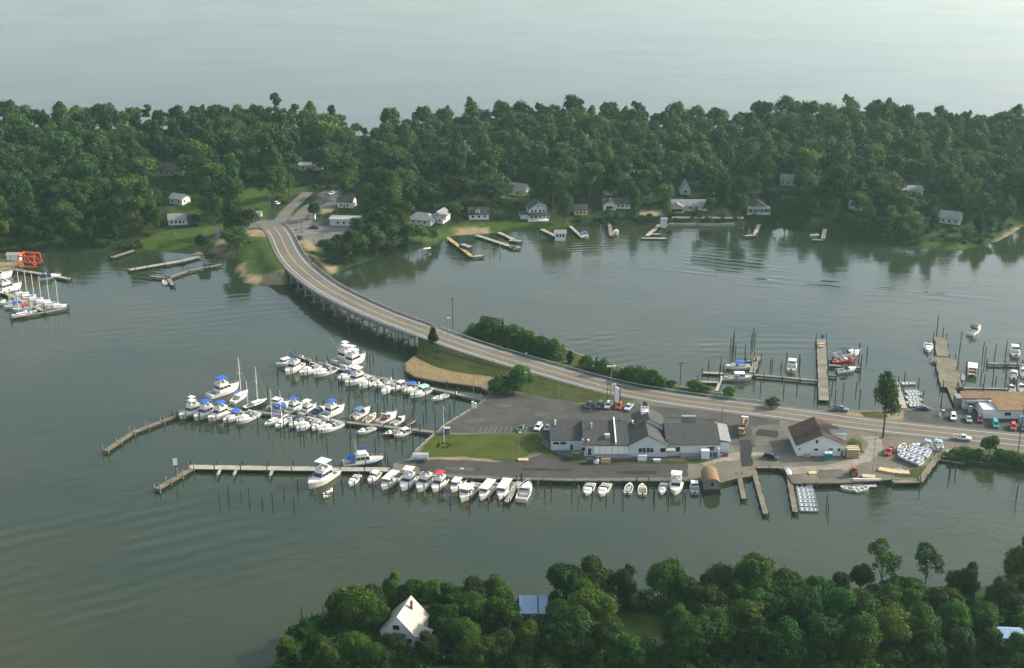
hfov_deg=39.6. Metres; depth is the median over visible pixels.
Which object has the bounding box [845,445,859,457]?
pallet stack
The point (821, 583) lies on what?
tree
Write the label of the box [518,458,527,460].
picnic board
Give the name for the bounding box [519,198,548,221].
house
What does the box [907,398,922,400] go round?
skiff
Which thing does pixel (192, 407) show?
motorboat
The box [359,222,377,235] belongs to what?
tree
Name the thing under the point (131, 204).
tree
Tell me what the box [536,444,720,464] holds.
weedy grass
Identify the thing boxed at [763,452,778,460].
parked car
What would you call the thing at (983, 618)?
tree
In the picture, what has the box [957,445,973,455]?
bush
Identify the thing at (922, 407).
parked car
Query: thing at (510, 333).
bush
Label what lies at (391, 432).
motorboat
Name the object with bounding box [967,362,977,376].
pontoon boat
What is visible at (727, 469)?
quay apron
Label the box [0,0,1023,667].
water
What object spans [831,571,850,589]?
tree
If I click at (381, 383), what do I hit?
motorboat
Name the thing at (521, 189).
house
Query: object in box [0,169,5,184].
tree
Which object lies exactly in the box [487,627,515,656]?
tree
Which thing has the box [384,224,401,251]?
tree
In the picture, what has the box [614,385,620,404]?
sign
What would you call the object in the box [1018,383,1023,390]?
motorboat
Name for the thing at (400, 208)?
tree
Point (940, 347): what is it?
dock
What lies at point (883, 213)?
tree
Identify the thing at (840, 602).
tree
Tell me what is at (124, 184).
tree
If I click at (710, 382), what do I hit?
dock
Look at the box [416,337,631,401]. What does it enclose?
approach bank
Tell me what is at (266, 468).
dock
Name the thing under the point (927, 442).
motorboat
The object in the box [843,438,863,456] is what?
weedy grass
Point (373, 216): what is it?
tree
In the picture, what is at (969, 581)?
tree
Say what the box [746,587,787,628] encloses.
tree
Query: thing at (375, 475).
motorboat
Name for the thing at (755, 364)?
dock
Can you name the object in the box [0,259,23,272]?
boatyard ground
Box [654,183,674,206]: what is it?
tree
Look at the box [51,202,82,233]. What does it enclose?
tree
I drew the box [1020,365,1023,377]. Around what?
motorboat
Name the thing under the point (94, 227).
tree
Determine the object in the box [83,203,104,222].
tree
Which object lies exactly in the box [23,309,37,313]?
motorboat
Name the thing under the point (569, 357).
cedar
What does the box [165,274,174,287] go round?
dock
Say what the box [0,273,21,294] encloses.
motorboat
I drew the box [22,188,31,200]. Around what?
tree
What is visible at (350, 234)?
tree
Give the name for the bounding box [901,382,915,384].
skiff
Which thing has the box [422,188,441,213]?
tree
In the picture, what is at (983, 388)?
dock
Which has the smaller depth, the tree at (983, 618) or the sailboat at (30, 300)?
the tree at (983, 618)
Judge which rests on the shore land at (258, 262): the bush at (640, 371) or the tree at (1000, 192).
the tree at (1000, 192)
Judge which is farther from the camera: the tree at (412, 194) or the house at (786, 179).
the house at (786, 179)
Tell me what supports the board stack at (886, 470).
on the marina ground at (893, 460)
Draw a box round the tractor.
[849,466,857,475]
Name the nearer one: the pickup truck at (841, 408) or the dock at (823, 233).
the pickup truck at (841, 408)
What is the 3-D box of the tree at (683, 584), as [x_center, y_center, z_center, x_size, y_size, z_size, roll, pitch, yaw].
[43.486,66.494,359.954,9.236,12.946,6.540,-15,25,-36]
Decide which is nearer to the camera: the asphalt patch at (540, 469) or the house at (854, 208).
the asphalt patch at (540, 469)
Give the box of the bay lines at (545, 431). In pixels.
[479,407,625,432]
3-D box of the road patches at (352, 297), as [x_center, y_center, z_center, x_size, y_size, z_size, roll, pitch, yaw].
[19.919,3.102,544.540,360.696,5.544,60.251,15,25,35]
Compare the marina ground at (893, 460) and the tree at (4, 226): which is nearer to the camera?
the marina ground at (893, 460)
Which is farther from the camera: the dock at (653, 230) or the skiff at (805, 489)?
the dock at (653, 230)
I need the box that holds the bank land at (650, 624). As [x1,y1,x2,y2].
[274,586,1020,667]
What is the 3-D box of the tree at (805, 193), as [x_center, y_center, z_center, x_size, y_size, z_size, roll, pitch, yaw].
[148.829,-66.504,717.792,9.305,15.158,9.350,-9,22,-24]
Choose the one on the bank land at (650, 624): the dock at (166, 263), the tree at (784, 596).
the tree at (784, 596)
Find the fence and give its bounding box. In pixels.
[672,217,743,218]
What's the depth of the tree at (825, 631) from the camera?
336.76 m
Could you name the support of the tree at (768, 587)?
on the bank land at (650, 624)
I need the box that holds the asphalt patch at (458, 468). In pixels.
[446,467,473,470]
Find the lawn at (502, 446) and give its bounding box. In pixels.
[420,433,542,460]
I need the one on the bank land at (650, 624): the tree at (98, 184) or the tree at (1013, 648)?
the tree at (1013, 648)
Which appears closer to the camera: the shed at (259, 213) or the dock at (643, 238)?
the dock at (643, 238)
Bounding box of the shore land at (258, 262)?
[0,129,1023,284]
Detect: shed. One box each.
[5,252,21,260]
[213,228,223,237]
[256,211,261,216]
[308,213,315,219]
[519,595,547,621]
[660,217,667,227]
[997,626,1023,644]
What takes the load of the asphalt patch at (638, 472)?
on the quay pavement
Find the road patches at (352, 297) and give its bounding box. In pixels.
[277,243,976,435]
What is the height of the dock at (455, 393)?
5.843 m
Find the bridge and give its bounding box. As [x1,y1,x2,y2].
[284,263,434,342]
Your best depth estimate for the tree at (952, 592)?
357.42 m
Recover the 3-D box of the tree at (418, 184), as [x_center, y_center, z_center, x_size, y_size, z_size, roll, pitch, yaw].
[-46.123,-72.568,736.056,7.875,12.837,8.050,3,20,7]
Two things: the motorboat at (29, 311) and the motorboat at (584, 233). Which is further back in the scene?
the motorboat at (584, 233)
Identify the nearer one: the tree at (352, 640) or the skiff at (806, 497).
the tree at (352, 640)
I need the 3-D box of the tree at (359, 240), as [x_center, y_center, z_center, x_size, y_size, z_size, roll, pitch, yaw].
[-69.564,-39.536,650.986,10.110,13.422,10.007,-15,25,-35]
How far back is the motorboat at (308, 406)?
489.84 m
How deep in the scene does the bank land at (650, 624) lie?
354.23 m
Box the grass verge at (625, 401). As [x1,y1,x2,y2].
[526,393,634,404]
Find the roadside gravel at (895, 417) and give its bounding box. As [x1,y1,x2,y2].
[833,411,903,419]
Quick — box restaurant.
[549,401,730,458]
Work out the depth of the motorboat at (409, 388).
508.04 m
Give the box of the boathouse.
[701,466,720,493]
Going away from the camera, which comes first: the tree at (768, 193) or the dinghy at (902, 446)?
the dinghy at (902, 446)
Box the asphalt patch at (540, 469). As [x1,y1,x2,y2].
[522,468,571,470]
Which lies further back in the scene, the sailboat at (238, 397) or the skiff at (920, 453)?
the sailboat at (238, 397)
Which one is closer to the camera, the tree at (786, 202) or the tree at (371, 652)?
the tree at (371, 652)
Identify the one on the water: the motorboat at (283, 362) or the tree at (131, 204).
the motorboat at (283, 362)
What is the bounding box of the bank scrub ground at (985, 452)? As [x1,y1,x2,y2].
[940,446,1021,461]
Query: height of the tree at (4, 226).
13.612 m
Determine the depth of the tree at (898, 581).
361.80 m
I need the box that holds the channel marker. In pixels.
[173,458,176,475]
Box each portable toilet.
[823,451,828,459]
[828,451,832,459]
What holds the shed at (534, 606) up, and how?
on the bank land at (650, 624)
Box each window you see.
[392,624,399,630]
[642,448,649,452]
[660,448,665,452]
[672,209,682,211]
[706,446,714,450]
[1004,412,1011,415]
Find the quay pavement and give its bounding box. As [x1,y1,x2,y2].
[414,453,687,478]
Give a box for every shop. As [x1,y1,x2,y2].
[788,417,847,457]
[953,391,1023,422]
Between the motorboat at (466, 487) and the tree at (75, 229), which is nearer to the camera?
the motorboat at (466, 487)
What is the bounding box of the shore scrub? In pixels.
[1,163,1019,264]
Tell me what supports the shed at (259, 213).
on the shore land at (258, 262)
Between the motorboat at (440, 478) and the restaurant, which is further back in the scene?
the restaurant
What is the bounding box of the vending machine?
[968,405,972,412]
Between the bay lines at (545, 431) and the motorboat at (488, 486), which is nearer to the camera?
the motorboat at (488, 486)
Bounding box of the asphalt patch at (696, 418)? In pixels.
[665,417,714,420]
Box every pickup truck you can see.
[624,402,633,410]
[832,405,848,411]
[884,446,893,455]
[953,434,971,440]
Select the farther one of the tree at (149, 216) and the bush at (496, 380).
the tree at (149, 216)
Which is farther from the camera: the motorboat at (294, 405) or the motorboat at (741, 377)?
the motorboat at (741, 377)
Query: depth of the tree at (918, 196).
696.13 m
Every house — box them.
[153,162,185,175]
[167,213,187,224]
[169,193,190,204]
[298,162,323,170]
[329,215,360,225]
[336,195,356,207]
[379,596,432,647]
[408,212,435,226]
[413,195,428,206]
[433,207,450,223]
[461,140,476,154]
[467,207,489,219]
[508,182,530,196]
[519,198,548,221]
[554,230,566,240]
[574,204,587,214]
[601,198,629,209]
[602,184,617,195]
[668,199,707,212]
[678,180,690,194]
[745,198,769,214]
[779,173,796,185]
[848,200,862,210]
[902,185,923,194]
[939,210,962,224]
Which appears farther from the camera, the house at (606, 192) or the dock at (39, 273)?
the house at (606, 192)
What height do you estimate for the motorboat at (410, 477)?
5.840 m
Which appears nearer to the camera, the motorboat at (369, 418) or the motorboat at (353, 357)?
the motorboat at (369, 418)
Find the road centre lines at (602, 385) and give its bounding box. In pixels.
[274,227,1020,440]
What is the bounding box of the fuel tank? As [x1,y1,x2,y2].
[412,450,428,461]
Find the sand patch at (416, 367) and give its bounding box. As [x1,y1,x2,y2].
[405,358,491,385]
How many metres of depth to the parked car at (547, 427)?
473.30 m
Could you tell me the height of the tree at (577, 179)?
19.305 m
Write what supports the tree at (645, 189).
on the shore land at (258, 262)
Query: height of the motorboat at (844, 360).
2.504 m
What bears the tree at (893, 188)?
on the shore land at (258, 262)
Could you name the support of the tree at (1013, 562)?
on the bank land at (650, 624)
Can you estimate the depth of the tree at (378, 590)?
358.37 m
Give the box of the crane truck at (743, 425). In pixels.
[737,416,747,435]
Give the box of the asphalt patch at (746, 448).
[739,440,752,466]
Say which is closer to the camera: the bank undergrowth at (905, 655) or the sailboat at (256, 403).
the bank undergrowth at (905, 655)
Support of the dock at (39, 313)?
in the water
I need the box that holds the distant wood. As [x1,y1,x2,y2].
[0,92,1023,203]
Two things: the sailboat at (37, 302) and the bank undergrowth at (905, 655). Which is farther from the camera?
the sailboat at (37, 302)
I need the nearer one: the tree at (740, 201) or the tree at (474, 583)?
the tree at (474, 583)
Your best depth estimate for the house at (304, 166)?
807.11 m
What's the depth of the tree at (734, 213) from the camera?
714.05 m
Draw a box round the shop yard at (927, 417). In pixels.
[904,405,1023,432]
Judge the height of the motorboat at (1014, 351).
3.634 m
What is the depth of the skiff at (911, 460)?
450.13 m
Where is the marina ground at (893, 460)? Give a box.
[393,328,1023,486]
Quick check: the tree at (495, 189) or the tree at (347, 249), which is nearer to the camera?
the tree at (347, 249)
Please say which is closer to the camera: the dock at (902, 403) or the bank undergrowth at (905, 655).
the bank undergrowth at (905, 655)
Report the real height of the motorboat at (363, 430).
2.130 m
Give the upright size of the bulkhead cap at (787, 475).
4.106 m
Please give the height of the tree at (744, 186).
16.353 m
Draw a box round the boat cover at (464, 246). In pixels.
[459,243,471,252]
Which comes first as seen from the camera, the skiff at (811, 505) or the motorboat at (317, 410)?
the skiff at (811, 505)
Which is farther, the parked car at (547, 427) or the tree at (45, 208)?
the tree at (45, 208)
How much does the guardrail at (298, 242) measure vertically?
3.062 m
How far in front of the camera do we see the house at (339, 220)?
699.84 m
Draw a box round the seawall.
[668,223,734,225]
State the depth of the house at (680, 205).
726.52 m
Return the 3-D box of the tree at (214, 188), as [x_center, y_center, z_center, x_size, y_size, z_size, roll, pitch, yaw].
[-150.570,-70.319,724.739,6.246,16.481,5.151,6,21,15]
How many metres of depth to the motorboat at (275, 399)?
495.32 m
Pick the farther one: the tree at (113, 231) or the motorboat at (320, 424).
the tree at (113, 231)
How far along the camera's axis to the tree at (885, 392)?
460.80 m
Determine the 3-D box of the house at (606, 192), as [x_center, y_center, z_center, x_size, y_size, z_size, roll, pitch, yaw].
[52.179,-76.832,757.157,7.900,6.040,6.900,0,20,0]
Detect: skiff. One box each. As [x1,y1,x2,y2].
[795,485,812,487]
[796,488,813,491]
[797,491,814,495]
[797,495,815,498]
[798,499,816,502]
[799,503,817,507]
[799,507,817,511]
[898,453,923,465]
[900,450,923,459]
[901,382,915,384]
[904,390,919,393]
[905,396,919,398]
[905,401,920,404]
[907,393,921,395]
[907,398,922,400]
[907,448,929,457]
[909,404,923,406]
[909,445,931,452]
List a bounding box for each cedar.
[427,327,438,344]
[566,350,573,363]
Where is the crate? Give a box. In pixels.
[601,458,610,462]
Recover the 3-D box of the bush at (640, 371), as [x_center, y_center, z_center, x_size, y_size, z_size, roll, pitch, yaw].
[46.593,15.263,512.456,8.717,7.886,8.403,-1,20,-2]
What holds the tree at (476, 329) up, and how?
on the marina ground at (893, 460)
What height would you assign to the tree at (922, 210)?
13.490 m
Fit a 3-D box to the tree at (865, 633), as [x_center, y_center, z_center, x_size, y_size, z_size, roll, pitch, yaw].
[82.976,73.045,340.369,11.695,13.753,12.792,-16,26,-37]
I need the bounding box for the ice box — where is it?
[444,427,449,433]
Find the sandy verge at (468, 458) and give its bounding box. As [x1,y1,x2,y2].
[428,457,500,461]
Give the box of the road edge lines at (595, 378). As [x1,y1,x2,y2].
[269,228,1023,445]
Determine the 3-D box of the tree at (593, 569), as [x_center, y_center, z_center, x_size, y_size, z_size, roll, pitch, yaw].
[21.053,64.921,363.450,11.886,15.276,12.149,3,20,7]
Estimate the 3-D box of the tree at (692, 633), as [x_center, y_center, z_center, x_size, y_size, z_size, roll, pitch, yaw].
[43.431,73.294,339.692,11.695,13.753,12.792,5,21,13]
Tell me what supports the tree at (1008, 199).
on the shore land at (258, 262)
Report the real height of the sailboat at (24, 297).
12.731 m
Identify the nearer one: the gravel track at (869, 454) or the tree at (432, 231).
the gravel track at (869, 454)
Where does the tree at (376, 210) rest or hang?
on the shore land at (258, 262)
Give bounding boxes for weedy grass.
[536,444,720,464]
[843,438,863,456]
[894,467,923,477]
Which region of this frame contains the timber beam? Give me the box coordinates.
[853,478,880,480]
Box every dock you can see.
[1,289,47,311]
[9,302,68,320]
[12,265,71,281]
[102,410,179,453]
[109,247,135,260]
[127,254,202,271]
[148,262,222,279]
[154,463,194,492]
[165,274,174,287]
[176,404,437,433]
[187,459,390,478]
[293,349,484,400]
[445,237,483,258]
[474,234,517,250]
[496,231,517,242]
[503,475,522,504]
[539,228,554,236]
[568,225,584,239]
[607,221,613,237]
[641,237,666,239]
[644,224,659,236]
[697,377,719,383]
[702,368,724,375]
[715,379,721,391]
[736,472,746,501]
[743,233,756,237]
[744,356,756,363]
[745,372,818,382]
[748,352,761,373]
[750,468,769,516]
[752,223,761,235]
[785,474,798,515]
[816,333,829,403]
[820,227,827,240]
[827,368,836,378]
[828,360,859,368]
[838,483,877,488]
[891,453,941,486]
[895,376,908,408]
[933,334,949,357]
[933,352,963,390]
[938,455,963,465]
[947,387,957,407]
[957,382,1008,390]
[986,358,1023,366]
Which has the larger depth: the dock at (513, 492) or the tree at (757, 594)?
the dock at (513, 492)
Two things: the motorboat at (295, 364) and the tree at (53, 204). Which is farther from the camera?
the tree at (53, 204)
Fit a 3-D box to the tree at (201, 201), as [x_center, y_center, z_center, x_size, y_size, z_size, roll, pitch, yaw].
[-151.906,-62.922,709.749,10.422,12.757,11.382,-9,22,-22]
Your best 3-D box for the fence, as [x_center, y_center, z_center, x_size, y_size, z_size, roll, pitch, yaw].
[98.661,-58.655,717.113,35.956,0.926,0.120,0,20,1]
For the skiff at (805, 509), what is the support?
on the water
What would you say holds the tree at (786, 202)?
on the shore land at (258, 262)
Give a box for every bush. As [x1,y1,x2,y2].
[487,373,511,391]
[487,386,499,392]
[488,324,505,338]
[499,378,520,393]
[501,323,524,341]
[517,330,534,347]
[529,335,549,350]
[543,338,561,354]
[578,355,594,367]
[595,358,609,372]
[617,365,640,379]
[629,365,649,381]
[642,369,658,382]
[654,375,667,384]
[666,379,676,385]
[685,379,705,390]
[697,386,712,393]
[722,385,735,396]
[764,396,779,407]
[948,448,958,453]
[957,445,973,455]
[968,448,985,459]
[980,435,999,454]
[993,448,1007,456]
[1001,449,1020,462]
[1015,453,1023,464]
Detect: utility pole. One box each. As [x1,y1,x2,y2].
[452,297,452,332]
[607,365,615,401]
[1018,405,1023,450]
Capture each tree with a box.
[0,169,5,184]
[0,180,21,226]
[0,196,9,208]
[0,207,19,234]
[0,220,9,244]
[2,192,22,208]
[3,170,32,195]
[17,191,41,227]
[21,226,34,238]
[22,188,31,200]
[41,196,60,222]
[43,181,73,202]
[46,177,67,194]
[48,197,67,225]
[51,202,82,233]
[62,177,93,224]
[62,222,82,243]
[77,206,84,231]
[83,173,112,204]
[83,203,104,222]
[86,215,99,236]
[97,166,125,194]
[100,196,122,216]
[107,220,118,241]
[109,176,138,198]
[112,193,130,222]
[119,195,144,233]
[125,211,137,228]
[131,176,155,215]
[138,200,155,227]
[142,208,162,232]
[146,186,164,201]
[187,214,195,220]
[194,234,209,254]
[197,175,212,215]
[197,195,207,218]
[199,196,223,222]
[205,192,215,221]
[210,180,218,192]
[215,175,243,201]
[219,201,238,228]
[219,224,253,258]
[228,207,260,227]
[254,164,288,206]
[275,635,301,659]
[285,648,301,667]
[295,616,321,642]
[307,202,320,220]
[311,634,334,650]
[314,641,339,666]
[320,239,331,247]
[323,241,339,258]
[324,594,345,629]
[330,234,344,253]
[331,584,379,623]
[338,244,353,264]
[340,630,371,656]
[343,228,358,252]
[349,217,364,230]
[349,233,369,260]
[354,641,391,667]
[356,600,390,630]
[359,197,373,217]
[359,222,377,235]
[365,226,386,255]
[365,584,386,603]
[367,189,381,209]
[367,212,380,223]
[370,209,381,212]
[376,185,402,208]
[376,212,400,240]
[380,632,410,659]
[381,572,400,608]
[383,221,401,244]
[384,199,416,218]
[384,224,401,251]
[385,169,402,204]
[386,167,419,198]
[394,577,423,603]
[398,214,410,236]
[398,223,416,248]
[404,188,418,211]
[410,193,424,210]
[412,224,431,245]
[414,630,445,659]
[415,181,426,193]
[418,182,441,208]
[420,579,439,609]
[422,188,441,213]
[426,228,437,243]
[434,581,462,606]
[435,603,459,630]
[441,175,471,210]
[444,616,482,644]
[448,202,462,222]
[454,590,489,622]
[454,632,496,667]
[460,574,492,598]
[461,178,481,206]
[468,324,483,334]
[476,315,501,334]
[479,178,504,207]
[483,573,511,599]
[483,595,524,629]
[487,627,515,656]
[490,184,500,202]
[508,364,537,386]
[516,619,539,650]
[527,187,543,198]
[534,167,572,211]
[540,622,575,656]
[543,599,571,625]
[545,561,578,599]
[549,189,559,207]
[555,189,574,223]
[558,605,599,655]
[560,171,584,203]
[564,586,619,622]
[570,577,601,602]
[576,554,615,595]
[589,614,625,661]
[604,635,645,667]
[612,563,638,611]
[628,185,640,213]
[633,180,650,205]
[637,639,658,663]
[643,556,685,606]
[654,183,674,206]
[661,192,671,216]
[664,603,691,631]
[668,615,718,658]
[671,573,697,608]
[686,583,729,616]
[693,208,703,218]
[697,562,741,593]
[698,606,736,646]
[703,197,715,216]
[713,171,733,210]
[724,581,749,609]
[724,598,765,634]
[726,193,749,226]
[730,199,739,216]
[731,175,751,194]
[733,624,770,659]
[735,551,785,598]
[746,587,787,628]
[758,187,777,205]
[760,582,777,593]
[766,585,804,622]
[767,616,809,663]
[774,195,799,219]
[774,566,810,589]
[787,584,821,612]
[790,590,828,633]
[797,169,819,203]
[797,187,816,214]
[800,198,820,217]
[806,574,835,595]
[806,613,849,662]
[814,586,856,621]
[816,176,832,208]
[818,165,858,213]
[826,198,843,219]
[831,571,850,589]
[831,610,883,659]
[837,184,852,208]
[843,587,882,620]
[846,191,872,218]
[849,563,875,587]
[854,173,867,189]
[858,205,877,226]
[864,583,881,593]
[865,190,881,207]
[868,537,902,580]
[869,582,904,610]
[872,180,900,198]
[872,370,901,437]
[873,217,889,236]
[874,601,913,649]
[876,208,889,217]
[879,181,903,218]
[879,574,909,591]
[891,220,903,235]
[893,191,917,229]
[896,191,924,223]
[899,587,921,611]
[905,576,928,599]
[905,601,944,644]
[909,219,924,236]
[915,542,944,594]
[915,627,948,659]
[919,203,936,225]
[924,197,940,232]
[927,586,949,612]
[933,597,973,631]
[934,172,963,209]
[941,586,966,603]
[944,569,962,588]
[949,627,980,660]
[956,561,980,598]
[957,185,971,209]
[961,177,982,196]
[961,227,970,236]
[968,191,994,210]
[970,601,1001,629]
[972,211,984,237]
[979,181,992,210]
[980,627,1006,657]
[982,575,1023,612]
[984,217,996,227]
[988,193,1002,207]
[991,189,1006,207]
[995,203,1016,227]
[1001,535,1023,576]
[1002,164,1023,204]
[1002,194,1014,219]
[1003,573,1023,594]
[1003,631,1023,664]
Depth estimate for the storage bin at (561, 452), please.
455.83 m
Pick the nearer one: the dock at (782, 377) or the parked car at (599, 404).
the parked car at (599, 404)
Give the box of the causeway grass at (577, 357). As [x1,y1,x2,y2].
[457,326,733,399]
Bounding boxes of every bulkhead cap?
[397,473,702,485]
[404,365,479,387]
[414,408,471,450]
[756,466,782,471]
[782,468,792,483]
[792,481,879,487]
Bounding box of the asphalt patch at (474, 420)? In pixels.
[464,418,485,422]
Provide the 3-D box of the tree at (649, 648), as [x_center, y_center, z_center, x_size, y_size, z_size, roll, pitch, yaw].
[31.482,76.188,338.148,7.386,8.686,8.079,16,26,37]
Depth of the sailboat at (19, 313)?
583.41 m
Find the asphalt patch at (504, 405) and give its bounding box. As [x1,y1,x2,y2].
[497,404,511,406]
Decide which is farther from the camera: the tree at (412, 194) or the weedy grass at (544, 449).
the tree at (412, 194)
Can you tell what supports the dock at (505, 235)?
in the water
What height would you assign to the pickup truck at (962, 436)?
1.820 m
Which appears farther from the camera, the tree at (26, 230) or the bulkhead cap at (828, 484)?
the tree at (26, 230)
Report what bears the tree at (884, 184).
on the shore land at (258, 262)
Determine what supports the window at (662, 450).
in the restaurant
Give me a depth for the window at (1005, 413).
482.23 m
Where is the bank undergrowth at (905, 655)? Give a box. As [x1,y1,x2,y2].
[267,584,1023,667]
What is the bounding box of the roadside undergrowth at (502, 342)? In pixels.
[467,323,1023,466]
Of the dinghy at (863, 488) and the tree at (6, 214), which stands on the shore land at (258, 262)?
the tree at (6, 214)
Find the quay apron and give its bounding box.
[687,449,779,479]
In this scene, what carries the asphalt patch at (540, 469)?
on the quay pavement
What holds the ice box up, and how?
on the marina ground at (893, 460)
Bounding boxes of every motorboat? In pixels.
[0,269,12,279]
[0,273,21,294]
[0,297,16,305]
[3,300,25,308]
[12,303,34,311]
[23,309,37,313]
[39,273,60,280]
[179,393,204,418]
[193,399,213,420]
[205,375,238,399]
[207,400,232,421]
[223,408,244,423]
[236,409,261,424]
[266,396,282,410]
[272,399,290,412]
[276,356,289,366]
[282,396,304,413]
[285,355,305,374]
[289,415,304,427]
[296,416,320,431]
[297,398,316,415]
[299,362,322,375]
[308,403,325,416]
[308,457,340,488]
[312,419,325,430]
[314,364,339,377]
[318,398,344,418]
[318,419,344,433]
[330,340,358,364]
[338,368,354,381]
[339,345,365,368]
[342,445,382,466]
[345,365,370,386]
[348,473,361,486]
[349,406,369,420]
[358,425,376,434]
[359,376,379,388]
[362,412,375,422]
[368,469,382,483]
[374,379,391,388]
[375,410,396,424]
[381,381,395,394]
[381,469,402,490]
[383,429,399,436]
[389,415,404,425]
[392,380,406,391]
[394,426,412,437]
[400,465,418,491]
[401,417,417,426]
[402,381,417,394]
[410,384,433,398]
[416,467,434,492]
[431,469,449,492]
[433,392,449,401]
[450,476,466,492]
[460,482,481,502]
[479,478,498,500]
[497,478,514,499]
[515,480,531,502]
[581,231,588,237]
[583,481,595,495]
[598,481,611,496]
[624,482,632,494]
[638,483,646,496]
[658,481,668,494]
[669,470,683,495]
[690,480,698,494]
[720,371,751,381]
[725,360,751,369]
[787,358,796,372]
[830,357,854,364]
[832,346,860,358]
[835,364,855,373]
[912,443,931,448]
[924,341,932,352]
[924,439,932,449]
[930,356,934,363]
[934,438,943,450]
[966,323,980,335]
[1009,369,1017,379]
[1009,384,1015,390]
[1010,344,1019,357]
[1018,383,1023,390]
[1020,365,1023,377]
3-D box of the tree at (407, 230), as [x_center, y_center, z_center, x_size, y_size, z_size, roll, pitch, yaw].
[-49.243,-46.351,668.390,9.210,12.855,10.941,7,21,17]
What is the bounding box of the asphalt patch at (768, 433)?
[755,429,777,437]
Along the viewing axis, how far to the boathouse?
432.47 m
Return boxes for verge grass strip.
[860,411,887,418]
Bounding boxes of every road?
[244,221,267,225]
[257,221,1023,447]
[274,191,312,223]
[286,203,309,226]
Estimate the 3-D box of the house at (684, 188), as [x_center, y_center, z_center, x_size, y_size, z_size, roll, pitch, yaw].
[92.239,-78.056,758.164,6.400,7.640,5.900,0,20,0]
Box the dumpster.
[587,457,592,463]
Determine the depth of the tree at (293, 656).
335.70 m
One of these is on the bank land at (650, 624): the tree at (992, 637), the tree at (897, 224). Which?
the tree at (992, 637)
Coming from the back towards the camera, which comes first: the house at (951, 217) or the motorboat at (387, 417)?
the house at (951, 217)
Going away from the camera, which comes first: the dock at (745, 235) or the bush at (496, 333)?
the bush at (496, 333)
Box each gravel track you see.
[698,452,763,465]
[780,436,882,473]
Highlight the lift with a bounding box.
[17,251,43,268]
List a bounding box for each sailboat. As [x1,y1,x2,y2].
[8,272,28,297]
[11,290,31,316]
[19,273,35,299]
[25,275,42,301]
[30,275,50,304]
[36,277,57,307]
[45,280,66,309]
[229,358,247,404]
[242,367,266,410]
[264,390,282,426]
[275,390,291,428]
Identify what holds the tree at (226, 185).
on the shore land at (258, 262)
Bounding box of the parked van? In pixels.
[991,418,998,427]
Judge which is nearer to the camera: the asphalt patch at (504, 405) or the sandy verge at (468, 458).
the sandy verge at (468, 458)
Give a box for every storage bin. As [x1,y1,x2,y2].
[558,450,564,454]
[572,451,580,459]
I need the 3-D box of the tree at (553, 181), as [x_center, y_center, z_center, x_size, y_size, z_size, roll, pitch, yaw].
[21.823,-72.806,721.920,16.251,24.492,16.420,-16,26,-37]
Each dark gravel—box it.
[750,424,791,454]
[816,469,844,480]
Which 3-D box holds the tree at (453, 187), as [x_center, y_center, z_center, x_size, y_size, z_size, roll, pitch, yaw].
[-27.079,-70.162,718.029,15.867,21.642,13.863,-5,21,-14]
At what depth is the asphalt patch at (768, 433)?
471.48 m
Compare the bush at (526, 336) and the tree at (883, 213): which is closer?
the bush at (526, 336)
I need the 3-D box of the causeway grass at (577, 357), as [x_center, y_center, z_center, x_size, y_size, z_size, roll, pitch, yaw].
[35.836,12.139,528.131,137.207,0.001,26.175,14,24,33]
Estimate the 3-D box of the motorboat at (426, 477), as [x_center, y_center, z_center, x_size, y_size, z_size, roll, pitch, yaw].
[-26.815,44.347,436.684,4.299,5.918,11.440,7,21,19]
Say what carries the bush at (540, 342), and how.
on the causeway grass at (577, 357)
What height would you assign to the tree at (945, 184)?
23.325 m
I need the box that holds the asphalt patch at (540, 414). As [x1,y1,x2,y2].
[535,413,545,416]
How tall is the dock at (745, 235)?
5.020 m
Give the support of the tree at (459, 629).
on the bank land at (650, 624)
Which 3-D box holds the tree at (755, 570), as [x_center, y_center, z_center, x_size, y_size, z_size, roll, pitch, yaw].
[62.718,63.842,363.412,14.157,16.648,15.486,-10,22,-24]
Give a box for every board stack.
[862,474,874,477]
[878,467,896,474]
[896,470,909,474]
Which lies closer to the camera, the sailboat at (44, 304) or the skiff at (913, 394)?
the skiff at (913, 394)
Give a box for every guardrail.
[285,223,310,260]
[417,335,589,389]
[441,326,783,403]
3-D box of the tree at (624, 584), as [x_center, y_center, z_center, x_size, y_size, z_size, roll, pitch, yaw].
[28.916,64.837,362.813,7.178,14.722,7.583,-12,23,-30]
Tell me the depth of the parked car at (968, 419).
480.14 m
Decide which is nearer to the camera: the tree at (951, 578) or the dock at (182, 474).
the tree at (951, 578)
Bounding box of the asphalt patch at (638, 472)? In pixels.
[616,470,656,474]
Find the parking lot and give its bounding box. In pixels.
[437,393,779,446]
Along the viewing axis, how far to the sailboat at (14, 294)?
607.85 m
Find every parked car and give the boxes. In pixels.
[517,424,526,431]
[534,422,542,430]
[543,424,549,430]
[584,400,593,408]
[595,400,603,408]
[604,400,612,408]
[615,401,622,409]
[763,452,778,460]
[916,405,930,410]
[950,411,956,420]
[965,415,972,422]
[977,413,982,422]
[1010,421,1016,430]
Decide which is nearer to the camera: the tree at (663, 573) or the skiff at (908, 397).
the tree at (663, 573)
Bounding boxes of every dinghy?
[785,467,791,475]
[840,486,858,491]
[854,486,868,492]
[897,443,906,452]
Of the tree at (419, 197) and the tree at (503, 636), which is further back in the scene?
the tree at (419, 197)
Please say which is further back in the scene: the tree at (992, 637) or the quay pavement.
the quay pavement
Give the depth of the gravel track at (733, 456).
453.32 m
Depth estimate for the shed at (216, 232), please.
681.53 m

